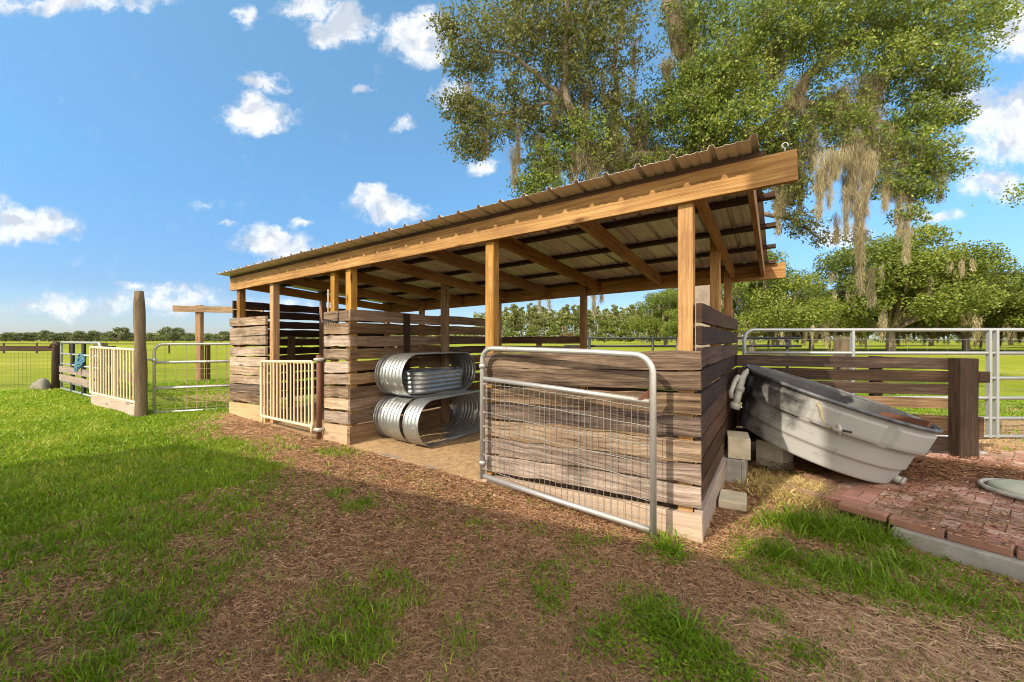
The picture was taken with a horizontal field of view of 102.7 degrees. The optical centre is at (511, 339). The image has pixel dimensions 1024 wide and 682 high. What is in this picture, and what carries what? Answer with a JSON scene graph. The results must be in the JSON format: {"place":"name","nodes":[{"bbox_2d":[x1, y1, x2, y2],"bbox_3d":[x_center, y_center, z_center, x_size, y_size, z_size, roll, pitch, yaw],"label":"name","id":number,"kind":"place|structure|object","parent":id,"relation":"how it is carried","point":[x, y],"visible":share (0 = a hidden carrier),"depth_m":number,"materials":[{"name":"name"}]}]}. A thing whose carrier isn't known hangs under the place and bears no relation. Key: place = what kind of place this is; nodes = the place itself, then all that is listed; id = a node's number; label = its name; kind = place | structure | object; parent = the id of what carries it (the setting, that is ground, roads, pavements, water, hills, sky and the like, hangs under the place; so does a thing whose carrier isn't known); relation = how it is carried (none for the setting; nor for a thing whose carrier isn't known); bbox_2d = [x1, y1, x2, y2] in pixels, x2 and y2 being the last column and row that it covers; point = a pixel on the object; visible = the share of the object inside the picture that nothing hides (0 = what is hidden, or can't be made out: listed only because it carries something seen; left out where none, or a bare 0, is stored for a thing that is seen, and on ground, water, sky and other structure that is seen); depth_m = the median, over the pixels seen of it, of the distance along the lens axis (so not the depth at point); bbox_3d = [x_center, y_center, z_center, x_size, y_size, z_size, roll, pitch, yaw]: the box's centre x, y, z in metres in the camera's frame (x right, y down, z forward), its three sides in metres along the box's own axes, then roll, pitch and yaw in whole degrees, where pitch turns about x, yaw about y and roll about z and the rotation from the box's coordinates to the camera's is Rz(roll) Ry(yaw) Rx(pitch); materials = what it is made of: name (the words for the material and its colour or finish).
{"place":"outdoors","nodes":[
{"label":"outdoors","id":0,"kind":"place"},
{"bbox_2d":[0,339,1023,681],"bbox_3d":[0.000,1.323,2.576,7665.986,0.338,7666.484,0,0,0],"label":"ground","id":1,"kind":"structure","parent":0,"point":[460,457],"depth_m":2.88,"materials":[{"name":"green plant"}]},
{"bbox_2d":[0,332,18,341],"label":"tree","id":2,"kind":"object","parent":1,"relation":"on","point":[4,336],"visible":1,"depth_m":189.31,"materials":[{"name":"green plant"}]},
{"bbox_2d":[9,333,28,341],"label":"tree","id":3,"kind":"object","parent":1,"relation":"on","point":[22,335],"visible":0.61,"depth_m":200.01,"materials":[{"name":"green plant"}]},
{"bbox_2d":[0,346,51,387],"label":"field fence","id":4,"kind":"object","parent":1,"relation":"on","point":[24,348],"visible":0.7,"depth_m":9.98,"materials":[{"name":"brown wood"}]},
{"bbox_2d":[20,332,42,340],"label":"tree","id":5,"kind":"object","parent":1,"relation":"on","point":[32,336],"visible":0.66,"depth_m":203.83,"materials":[{"name":"green plant"}]},
{"bbox_2d":[30,378,50,389],"bbox_3d":[-11.269,1.107,9.842,0.475,0.353,0.379,0,0,18],"label":"rock","id":6,"kind":"object","parent":1,"relation":"on","point":[42,383],"visible":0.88,"depth_m":9.73,"materials":[{"name":"grey stone"}]},
{"bbox_2d":[36,330,62,341],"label":"tree","id":7,"kind":"object","parent":1,"relation":"on","point":[44,335],"visible":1,"depth_m":169.92,"materials":[{"name":"green plant"}]},
{"bbox_2d":[48,341,60,388],"bbox_3d":[-11.043,0.725,9.894,0.302,1.348,0.152,0,0,0],"label":"fence post","id":8,"kind":"object","parent":1,"relation":"on","point":[55,365],"visible":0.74,"depth_m":9.84,"materials":[{"name":"brown wood"}]},
{"bbox_2d":[55,332,72,340],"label":"tree","id":9,"kind":"object","parent":1,"relation":"on","point":[65,336],"visible":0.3,"depth_m":194.68,"materials":[{"name":"green plant"}]},
{"bbox_2d":[67,330,92,341],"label":"tree","id":10,"kind":"object","parent":1,"relation":"on","point":[75,335],"visible":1,"depth_m":184.02,"materials":[{"name":"green plant"}]},
{"bbox_2d":[59,341,101,396],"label":"tube gate","id":11,"kind":"structure","parent":1,"relation":"on","point":[72,380],"depth_m":8.94,"materials":[{"name":"silver metal"}]},
{"bbox_2d":[74,353,85,371],"bbox_3d":[-9.007,0.487,8.531,0.212,0.387,0.142,0,0,0],"label":"rope","id":12,"kind":"object","parent":11,"relation":"hanging from","point":[80,361],"visible":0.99,"depth_m":8.52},
{"bbox_2d":[81,330,103,341],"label":"tree","id":13,"kind":"object","parent":1,"relation":"on","point":[92,333],"visible":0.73,"depth_m":188.96,"materials":[{"name":"green plant"}]},
{"bbox_2d":[93,343,107,392],"bbox_3d":[-8.943,0.742,8.900,0.174,1.317,0.163,0,0,0],"label":"fence post","id":14,"kind":"object","parent":1,"relation":"on","point":[104,344],"visible":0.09,"depth_m":8.87,"materials":[{"name":"brown wood"}]},
{"bbox_2d":[108,346,115,390],"bbox_3d":[-9.281,0.781,9.400,0.210,1.238,0.202,0,0,0],"label":"fence post","id":15,"kind":"object","parent":1,"relation":"on","point":[110,364],"visible":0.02,"depth_m":9.37,"materials":[{"name":"wood"}]},
{"bbox_2d":[91,394,134,415],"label":"timber sill","id":16,"kind":"structure","parent":1,"relation":"on","point":[117,405],"depth_m":6.90,"materials":[{"name":"brown wood"}]},
{"bbox_2d":[100,327,132,341],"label":"tree","id":17,"kind":"object","parent":1,"relation":"on","point":[124,335],"visible":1,"depth_m":174.68,"materials":[{"name":"green plant"}]},
{"bbox_2d":[119,333,133,341],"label":"tree","id":18,"kind":"object","parent":1,"relation":"on","point":[131,338],"visible":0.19,"depth_m":188.85,"materials":[{"name":"green plant"}]},
{"bbox_2d":[133,291,147,416],"bbox_3d":[-5.804,0.356,6.398,0.186,2.211,0.166,0,0,0],"label":"fence post","id":19,"kind":"object","parent":1,"relation":"on","point":[140,367],"visible":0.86,"depth_m":6.34,"materials":[{"name":"brown wood"}]},
{"bbox_2d":[89,346,134,403],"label":"bar gate","id":20,"kind":"structure","parent":19,"relation":"attached to","point":[114,373],"depth_m":6.97,"materials":[{"name":"beige paint"}]},
{"bbox_2d":[107,365,132,382],"bbox_3d":[-7.726,0.686,8.099,1.843,0.298,0.042,0,0,33],"label":"rail board","id":21,"kind":"object","parent":20,"relation":"attached to","point":[122,374],"visible":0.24,"depth_m":7.92,"materials":[{"name":"brown wood"}]},
{"bbox_2d":[147,343,269,412],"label":"wire gate","id":22,"kind":"structure","parent":19,"relation":"attached to","point":[175,362],"depth_m":6.66,"materials":[{"name":"silver metal"}]},
{"bbox_2d":[0,343,301,352],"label":"pasture fence","id":23,"kind":"object","parent":1,"relation":"on","point":[69,345],"visible":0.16,"depth_m":33.98,"materials":[{"name":"brown wood"}]},
{"bbox_2d":[146,333,160,341],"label":"tree","id":24,"kind":"object","parent":1,"relation":"on","point":[150,337],"visible":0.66,"depth_m":198.99,"materials":[{"name":"green plant"}]},
{"bbox_2d":[153,327,192,341],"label":"tree","id":25,"kind":"object","parent":1,"relation":"on","point":[176,334],"visible":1,"depth_m":148.88,"materials":[{"name":"green plant"}]},
{"bbox_2d":[185,333,194,341],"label":"tree","id":26,"kind":"object","parent":1,"relation":"on","point":[189,335],"visible":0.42,"depth_m":199.75,"materials":[{"name":"green plant"}]},
{"bbox_2d":[204,333,212,341],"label":"tree","id":27,"kind":"object","parent":1,"relation":"on","point":[206,337],"visible":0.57,"depth_m":193.81,"materials":[{"name":"green plant"}]},
{"bbox_2d":[172,305,263,380],"bbox_3d":[-8.438,0.208,11.880,2.604,2.377,0.271,0,0,0],"label":"timber tee","id":28,"kind":"object","parent":1,"relation":"on","point":[199,310],"visible":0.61,"depth_m":11.80,"materials":[{"name":"orange wood"}]},
{"bbox_2d":[210,331,229,341],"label":"tree","id":29,"kind":"object","parent":1,"relation":"on","point":[216,337],"visible":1,"depth_m":164.67,"materials":[{"name":"green plant"}]},
{"bbox_2d":[295,337,311,338],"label":"tree","id":30,"kind":"object","parent":1,"relation":"on","point":[303,337],"visible":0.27,"depth_m":189.27,"materials":[{"name":"green plant"}]},
{"bbox_2d":[0,309,674,340],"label":"woods","id":31,"kind":"object","parent":1,"relation":"on","point":[594,329],"visible":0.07,"depth_m":236.39,"materials":[{"name":"green plant"}]},
{"bbox_2d":[373,394,461,437],"bbox_3d":[-1.224,0.986,5.600,0.241,0.553,1.443,0,0,34],"label":"oval tank ring","id":32,"kind":"object","parent":1,"relation":"on","point":[382,407],"visible":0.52,"depth_m":5.10,"materials":[{"name":"silver metal"}]},
{"bbox_2d":[374,351,461,394],"bbox_3d":[-1.215,0.446,5.605,0.248,0.533,1.423,0,0,33],"label":"oval tank ring","id":33,"kind":"object","parent":32,"relation":"on","point":[381,369],"visible":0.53,"depth_m":5.08,"materials":[{"name":"silver metal"}]},
{"bbox_2d":[385,390,474,442],"bbox_3d":[-1.026,0.986,5.436,0.241,0.553,1.443,0,0,33],"label":"oval tank ring","id":34,"kind":"object","parent":1,"relation":"on","point":[394,412],"visible":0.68,"depth_m":4.99,"materials":[{"name":"silver metal"}]},
{"bbox_2d":[387,352,475,397],"bbox_3d":[-1.013,0.446,5.439,0.248,0.533,1.423,0,0,32],"label":"oval tank ring","id":35,"kind":"object","parent":34,"relation":"on","point":[394,372],"visible":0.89,"depth_m":5.05,"materials":[{"name":"silver metal"}]},
{"bbox_2d":[402,367,462,393],"bbox_3d":[-1.060,0.550,5.541,0.412,0.278,0.992,0,0,33],"label":"oval ring","id":36,"kind":"object","parent":35,"relation":"in","point":[426,381],"visible":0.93,"depth_m":5.29,"materials":[{"name":"silver metal"}]},
{"bbox_2d":[402,390,479,446],"bbox_3d":[-0.788,0.986,5.270,0.241,0.553,1.443,0,0,31],"label":"oval tank ring","id":37,"kind":"object","parent":1,"relation":"on","point":[413,411],"visible":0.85,"depth_m":4.86,"materials":[{"name":"silver metal"}]},
{"bbox_2d":[502,303,508,331],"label":"pine tree","id":38,"kind":"object","parent":1,"relation":"on","point":[505,309],"visible":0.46,"depth_m":241.21,"materials":[{"name":"green plant"}]},
{"bbox_2d":[217,133,797,543],"bbox_3d":[-0.500,0.166,5.789,7.339,2.775,3.535,0,0,33],"label":"animal shelter","id":39,"kind":"object","parent":1,"relation":"on","point":[686,224],"visible":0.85,"depth_m":3.92,"materials":[{"name":"orange wood"}]},
{"bbox_2d":[260,355,324,439],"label":"bar gate","id":40,"kind":"structure","parent":39,"relation":"attached to","point":[319,428],"depth_m":5.30,"materials":[{"name":"beige metal"}]},
{"bbox_2d":[322,289,342,326],"bbox_3d":[-2.205,-0.370,4.998,0.328,0.501,0.120,0,0,37],"label":"garden rake","id":41,"kind":"object","parent":39,"relation":"hanging from","point":[327,320],"visible":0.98,"depth_m":5.00,"materials":[{"name":"wood"}]},
{"bbox_2d":[479,346,656,536],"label":"gate","id":42,"kind":"structure","parent":39,"relation":"attached to","point":[648,397],"depth_m":3.05,"materials":[{"name":"metal"}]},
{"bbox_2d":[504,328,515,336],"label":"bushy tree","id":43,"kind":"object","parent":1,"relation":"on","point":[511,333],"visible":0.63,"depth_m":148.91,"materials":[{"name":"green plant"}]},
{"bbox_2d":[0,372,1023,681],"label":"grass","id":44,"kind":"structure","parent":1,"relation":"on","point":[124,482],"depth_m":2.58,"materials":[{"name":"green plant"}]},
{"bbox_2d":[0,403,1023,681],"bbox_3d":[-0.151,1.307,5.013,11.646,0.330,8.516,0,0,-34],"label":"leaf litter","id":45,"kind":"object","parent":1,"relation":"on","point":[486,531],"visible":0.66,"depth_m":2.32,"materials":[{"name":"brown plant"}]},
{"bbox_2d":[504,304,523,331],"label":"pine tree","id":46,"kind":"object","parent":1,"relation":"on","point":[514,322],"visible":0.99,"depth_m":217.59,"materials":[{"name":"green plant"}]},
{"bbox_2d":[517,307,525,336],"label":"pine tree","id":47,"kind":"object","parent":1,"relation":"on","point":[521,310],"visible":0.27,"depth_m":254.55,"materials":[{"name":"green plant"}]},
{"bbox_2d":[524,301,532,336],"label":"pine tree","id":48,"kind":"object","parent":1,"relation":"on","point":[528,316],"visible":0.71,"depth_m":232.51,"materials":[{"name":"green plant"}]},
{"bbox_2d":[525,327,536,336],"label":"bushy tree","id":49,"kind":"object","parent":1,"relation":"on","point":[530,333],"visible":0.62,"depth_m":154.45,"materials":[{"name":"green plant"}]},
{"bbox_2d":[529,305,543,335],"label":"pine tree","id":50,"kind":"object","parent":1,"relation":"on","point":[536,322],"visible":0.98,"depth_m":207.92,"materials":[{"name":"green plant"}]},
{"bbox_2d":[539,306,549,334],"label":"pine tree","id":51,"kind":"object","parent":1,"relation":"on","point":[544,309],"visible":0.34,"depth_m":246.09,"materials":[{"name":"green plant"}]},
{"bbox_2d":[547,306,555,336],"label":"pine tree","id":52,"kind":"object","parent":1,"relation":"on","point":[551,321],"visible":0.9,"depth_m":223.50,"materials":[{"name":"green plant"}]},
{"bbox_2d":[545,324,561,336],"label":"bushy tree","id":53,"kind":"object","parent":1,"relation":"on","point":[554,331],"visible":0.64,"depth_m":129.63,"materials":[{"name":"green plant"}]},
{"bbox_2d":[558,304,570,326],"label":"pine tree","id":54,"kind":"object","parent":1,"relation":"on","point":[565,309],"visible":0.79,"depth_m":236.24,"materials":[{"name":"green plant"}]},
{"bbox_2d":[559,326,574,335],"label":"dry tree","id":55,"kind":"object","parent":1,"relation":"on","point":[566,333],"visible":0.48,"depth_m":126.99,"materials":[{"name":"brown plant"}]},
{"bbox_2d":[567,301,577,335],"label":"pine tree","id":56,"kind":"object","parent":1,"relation":"on","point":[573,320],"visible":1,"depth_m":214.44,"materials":[{"name":"green plant"}]},
{"bbox_2d":[571,305,579,328],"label":"pine tree","id":57,"kind":"object","parent":1,"relation":"on","point":[578,308],"visible":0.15,"depth_m":250.72,"materials":[{"name":"green plant"}]},
{"bbox_2d":[587,310,594,336],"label":"pine tree","id":58,"kind":"object","parent":1,"relation":"on","point":[590,322],"visible":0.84,"depth_m":228.32,"materials":[{"name":"green plant"}]},
{"bbox_2d":[593,303,601,340],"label":"pine tree","id":59,"kind":"object","parent":1,"relation":"on","point":[598,319],"visible":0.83,"depth_m":205.24,"materials":[{"name":"green plant"}]},
{"bbox_2d":[592,320,616,342],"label":"bushy tree","id":60,"kind":"object","parent":1,"relation":"on","point":[605,329],"visible":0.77,"depth_m":119.36,"materials":[{"name":"green plant"}]},
{"bbox_2d":[599,308,611,334],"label":"pine tree","id":61,"kind":"object","parent":1,"relation":"on","point":[604,311],"visible":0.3,"depth_m":242.36,"materials":[{"name":"green plant"}]},
{"bbox_2d":[609,304,621,336],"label":"pine tree","id":62,"kind":"object","parent":1,"relation":"on","point":[615,320],"visible":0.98,"depth_m":218.13,"materials":[{"name":"green plant"}]},
{"bbox_2d":[613,324,634,342],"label":"bushy tree","id":63,"kind":"object","parent":1,"relation":"on","point":[621,332],"visible":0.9,"depth_m":109.49,"materials":[{"name":"green plant"}]},
{"bbox_2d":[623,304,635,335],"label":"pine tree","id":64,"kind":"object","parent":1,"relation":"on","point":[630,308],"visible":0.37,"depth_m":232.43,"materials":[{"name":"green plant"}]},
{"bbox_2d":[632,316,661,343],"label":"bushy tree","id":65,"kind":"object","parent":1,"relation":"on","point":[648,335],"visible":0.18,"depth_m":104.10,"materials":[{"name":"green plant"}]},
{"bbox_2d":[625,288,677,344],"bbox_3d":[24.781,-3.612,65.979,12.286,10.196,12.555,0,0,2],"label":"oak tree","id":66,"kind":"object","parent":1,"relation":"on","point":[656,306],"visible":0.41,"depth_m":63.75,"materials":[{"name":"green plant"}]},
{"bbox_2d":[564,337,801,367],"bbox_3d":[7.099,0.655,17.105,9.805,1.490,0.283,0,0,1],"label":"pipe fence","id":67,"kind":"object","parent":1,"relation":"on","point":[652,345],"visible":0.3,"depth_m":17.12,"materials":[{"name":"silver metal"}]},
{"bbox_2d":[658,300,741,344],"bbox_3d":[26.441,-3.197,57.978,11.207,9.529,10.966,0,0,38],"label":"oak tree","id":68,"kind":"object","parent":1,"relation":"on","point":[669,327],"visible":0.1,"depth_m":58.50,"materials":[{"name":"green plant"}]},
{"bbox_2d":[423,0,1023,390],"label":"live oak","id":69,"kind":"object","parent":1,"relation":"on","point":[698,98],"visible":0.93,"depth_m":8.34,"materials":[{"name":"green plant"}]},
{"bbox_2d":[718,489,746,511],"bbox_3d":[1.860,1.355,3.450,0.200,0.090,0.343,0,0,30],"label":"concrete block","id":70,"kind":"object","parent":1,"relation":"on","point":[735,500],"depth_m":3.35,"materials":[{"name":"grey concrete"}]},
{"bbox_2d":[723,450,747,484],"bbox_3d":[2.215,1.263,4.060,0.190,0.235,0.390,0,0,33],"label":"hollow block","id":71,"kind":"object","parent":1,"relation":"on","point":[736,468],"depth_m":3.90,"materials":[{"name":"grey concrete"}]},
{"bbox_2d":[727,430,750,459],"bbox_3d":[2.235,1.044,4.050,0.190,0.200,0.340,0,0,26],"label":"concrete block","id":72,"kind":"object","parent":71,"relation":"on","point":[738,444],"depth_m":3.91,"materials":[{"name":"grey concrete"}]},
{"bbox_2d":[672,249,848,350],"bbox_3d":[25.802,-4.131,43.720,15.864,11.526,15.557,0,0,-17],"label":"oak tree","id":73,"kind":"object","parent":1,"relation":"on","point":[762,304],"visible":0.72,"depth_m":39.41,"materials":[{"name":"green plant"}]},
{"bbox_2d":[742,334,802,344],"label":"oak tree","id":74,"kind":"object","parent":1,"relation":"on","point":[777,341],"visible":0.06,"depth_m":94.54,"materials":[{"name":"green plant"}]},
{"bbox_2d":[756,438,792,471],"bbox_3d":[2.830,1.250,4.420,0.200,0.300,0.280,0,0,-29],"label":"concrete block","id":75,"kind":"object","parent":1,"relation":"on","point":[767,452],"depth_m":4.35,"materials":[{"name":"grey concrete"}]},
{"bbox_2d":[731,465,891,529],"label":"bleached grass","id":76,"kind":"structure","parent":1,"relation":"on","point":[778,481],"depth_m":3.65,"materials":[{"name":"yellow plant"}]},
{"bbox_2d":[761,269,876,350],"bbox_3d":[38.007,-3.494,51.972,12.488,10.618,12.219,0,0,27],"label":"oak tree","id":77,"kind":"object","parent":1,"relation":"on","point":[847,322],"visible":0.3,"depth_m":48.09,"materials":[{"name":"green plant"}]},
{"bbox_2d":[622,498,1022,653],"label":"grass","id":78,"kind":"structure","parent":1,"relation":"on","point":[865,532],"depth_m":2.57,"materials":[{"name":"green plant"}]},
{"bbox_2d":[640,332,1023,342],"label":"woods","id":79,"kind":"object","parent":1,"relation":"on","point":[917,341],"visible":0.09,"depth_m":141.57,"materials":[{"name":"green plant"}]},
{"bbox_2d":[826,287,894,340],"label":"oak tree","id":80,"kind":"object","parent":1,"relation":"on","point":[872,332],"visible":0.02,"depth_m":75.21,"materials":[{"name":"green plant"}]},
{"bbox_2d":[736,355,989,458],"bbox_3d":[4.072,0.887,4.849,2.624,1.391,0.240,0,0,15],"label":"board fence","id":81,"kind":"object","parent":1,"relation":"on","point":[961,424],"visible":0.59,"depth_m":4.72,"materials":[{"name":"brown wood"}]},
{"bbox_2d":[732,337,1023,429],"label":"wire fence","id":82,"kind":"object","parent":1,"relation":"on","point":[841,343],"visible":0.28,"depth_m":6.11,"materials":[{"name":"grey metal"}]},
{"bbox_2d":[738,426,1023,454],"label":"bleached grass","id":83,"kind":"structure","parent":1,"relation":"on","point":[981,443],"depth_m":5.29,"materials":[{"name":"plant"}]},
{"bbox_2d":[742,328,1023,437],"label":"livestock fence","id":84,"kind":"object","parent":1,"relation":"on","point":[988,397],"visible":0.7,"depth_m":5.66,"materials":[{"name":"silver metal"}]},
{"bbox_2d":[809,223,1014,350],"bbox_3d":[43.469,-5.517,46.946,18.028,14.641,17.641,0,0,-25],"label":"oak tree","id":85,"kind":"object","parent":1,"relation":"on","point":[949,287],"visible":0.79,"depth_m":42.26,"materials":[{"name":"green plant"}]},
{"bbox_2d":[882,325,984,345],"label":"oak tree","id":86,"kind":"object","parent":1,"relation":"on","point":[930,335],"visible":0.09,"depth_m":81.59,"materials":[{"name":"green plant"}]},
{"bbox_2d":[875,251,1023,350],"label":"oak tree","id":87,"kind":"object","parent":1,"relation":"on","point":[1014,297],"visible":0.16,"depth_m":46.00,"materials":[{"name":"green plant"}]},
{"bbox_2d":[891,526,1023,582],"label":"concrete edging","id":88,"kind":"object","parent":1,"relation":"on","point":[1012,567],"visible":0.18,"depth_m":2.65,"materials":[{"name":"grey concrete"}]},
{"bbox_2d":[838,500,1023,560],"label":"paver kerb","id":89,"kind":"structure","parent":88,"relation":"on","point":[872,512],"depth_m":2.83,"materials":[{"name":"red brick"}]},
{"bbox_2d":[959,333,1013,344],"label":"oak tree","id":90,"kind":"object","parent":1,"relation":"on","point":[1011,342],"depth_m":89.86,"materials":[{"name":"green plant"}]},
{"bbox_2d":[972,263,1023,349],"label":"oak tree","id":91,"kind":"object","parent":1,"relation":"on","point":[1015,320],"visible":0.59,"depth_m":45.78,"materials":[{"name":"green plant"}]},
{"bbox_2d":[972,181,1023,209],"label":"live oak","id":92,"kind":"object","parent":1,"relation":"on","point":[1017,194],"visible":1,"depth_m":7.67,"materials":[{"name":"green plant"}]},
{"bbox_2d":[1007,332,1023,343],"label":"oak tree","id":93,"kind":"object","parent":1,"relation":"on","point":[1014,339],"visible":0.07,"depth_m":66.84,"materials":[{"name":"green plant"}]},
{"bbox_2d":[0,0,1023,338],"label":"sky","id":94,"kind":"structure","parent":0,"point":[157,148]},
{"bbox_2d":[782,450,1023,553],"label":"brick paving","id":95,"kind":"structure","parent":0,"point":[867,495],"depth_m":3.36,"materials":[{"name":"red brick"}]},
{"bbox_2d":[728,365,942,485],"bbox_3d":[3.179,0.832,4.236,1.667,0.617,1.632,22,12,32],"label":"stock tank","id":96,"kind":"object","parent":95,"relation":"on","point":[841,431],"visible":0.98,"depth_m":3.67,"materials":[{"name":"white plastic"}]},
{"bbox_2d":[879,412,931,427],"bbox_3d":[3.808,0.825,4.005,0.108,0.149,0.463,0,0,-5],"label":"board","id":97,"kind":"object","parent":96,"relation":"in","point":[920,422],"visible":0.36,"depth_m":3.94,"materials":[{"name":"brown wood"}]},
{"bbox_2d":[748,450,1023,493],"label":"straw drift","id":98,"kind":"object","parent":95,"relation":"on","point":[926,465],"visible":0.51,"depth_m":4.00,"materials":[{"name":"brown plant"}]},
{"bbox_2d":[977,478,1023,500],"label":"round lid","id":99,"kind":"object","parent":95,"relation":"on","point":[1012,488],"visible":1,"depth_m":3.44,"materials":[{"name":"white plastic"}]}
]}

